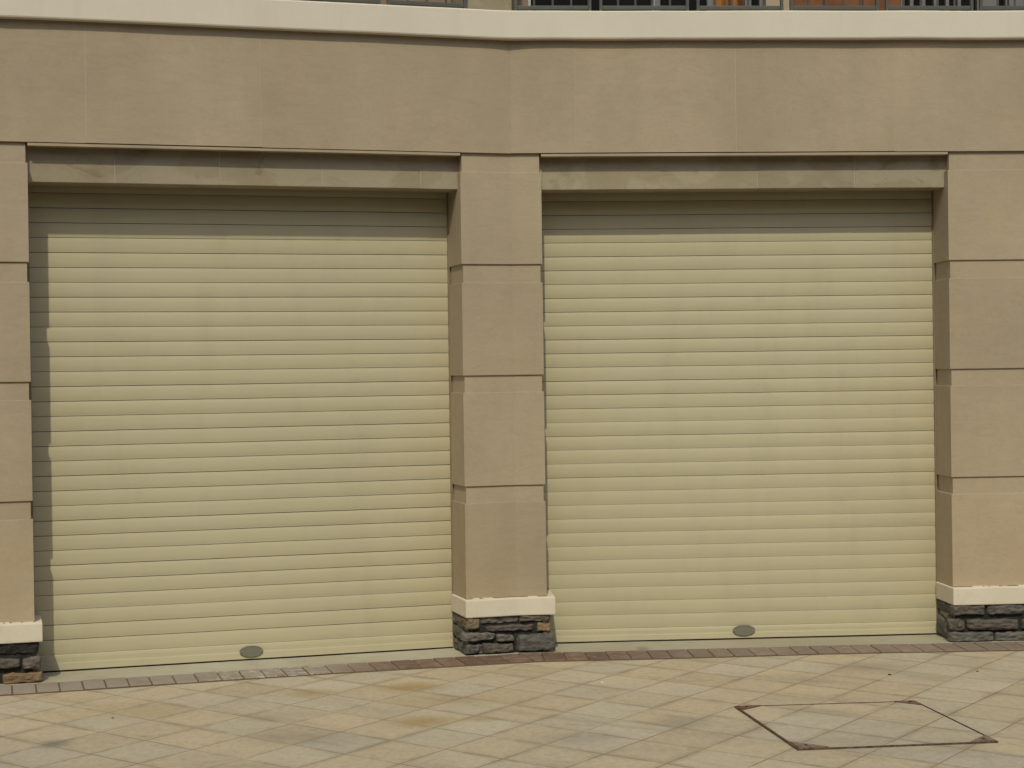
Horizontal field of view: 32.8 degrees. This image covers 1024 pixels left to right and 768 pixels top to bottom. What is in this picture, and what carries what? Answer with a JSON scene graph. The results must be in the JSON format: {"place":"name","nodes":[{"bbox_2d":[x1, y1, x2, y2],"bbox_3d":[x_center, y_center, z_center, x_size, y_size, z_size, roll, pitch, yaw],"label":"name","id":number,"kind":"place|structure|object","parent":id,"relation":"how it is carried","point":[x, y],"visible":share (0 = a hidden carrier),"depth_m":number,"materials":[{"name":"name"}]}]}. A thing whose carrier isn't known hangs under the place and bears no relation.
{"place":"outdoors","nodes":[
{"label":"outdoors","id":0,"kind":"place"},
{"bbox_2d":[0,651,1023,767],"bbox_3d":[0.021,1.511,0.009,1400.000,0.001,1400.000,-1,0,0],"label":"pavement","id":1,"kind":"structure","parent":0,"point":[672,713],"depth_m":7.71,"materials":[{"name":"stone"}]},
{"bbox_2d":[0,0,1023,683],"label":"garage building","id":2,"kind":"structure","parent":1,"relation":"on","point":[474,328],"depth_m":9.45,"materials":[{"name":"paint"}]},
{"bbox_2d":[304,0,466,8],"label":"balcony railing","id":3,"kind":"object","parent":2,"relation":"on","point":[428,4],"visible":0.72,"depth_m":9.27,"materials":[{"name":"black metal"}]},
{"bbox_2d":[528,0,654,10],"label":"window","id":4,"kind":"structure","parent":2,"relation":"in","point":[594,3],"depth_m":10.69,"materials":[{"name":"grey glass"}]},
{"bbox_2d":[655,0,712,10],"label":"window","id":5,"kind":"structure","parent":2,"relation":"in","point":[692,3],"depth_m":10.72,"materials":[{"name":"black glass"}]},
{"bbox_2d":[713,0,747,10],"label":"window","id":6,"kind":"structure","parent":2,"relation":"in","point":[718,2],"depth_m":10.75,"materials":[{"name":"orange glass"}]},
{"bbox_2d":[748,0,762,10],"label":"window","id":7,"kind":"structure","parent":2,"relation":"in","point":[751,2],"depth_m":10.76,"materials":[{"name":"black"}]},
{"bbox_2d":[514,0,1023,10],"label":"balcony railing","id":8,"kind":"object","parent":2,"relation":"on","point":[970,7],"visible":0.88,"depth_m":9.52,"materials":[{"name":"black metal"}]},
{"bbox_2d":[901,0,978,10],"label":"window","id":9,"kind":"structure","parent":2,"relation":"in","point":[907,2],"depth_m":10.83,"materials":[{"name":"black glass"}]},
{"bbox_2d":[997,0,1006,10],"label":"window","id":10,"kind":"structure","parent":2,"relation":"in","point":[1001,2],"depth_m":10.86,"materials":[{"name":"black"}]},
{"bbox_2d":[0,642,1023,695],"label":"brick edging","id":11,"kind":"object","parent":1,"relation":"on","point":[142,681],"visible":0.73,"depth_m":9.13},
{"bbox_2d":[0,634,1023,685],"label":"sill strip","id":12,"kind":"object","parent":1,"relation":"on","point":[103,674],"visible":0.36,"depth_m":9.40,"materials":[{"name":"beige concrete"}]},
{"bbox_2d":[734,700,997,750],"bbox_3d":[1.476,1.452,7.404,0.832,0.036,0.937,-1,0,-8],"label":"inspection cover","id":13,"kind":"object","parent":1,"relation":"on","point":[824,726],"visible":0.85,"depth_m":7.35,"materials":[{"name":"stone"}]}
]}

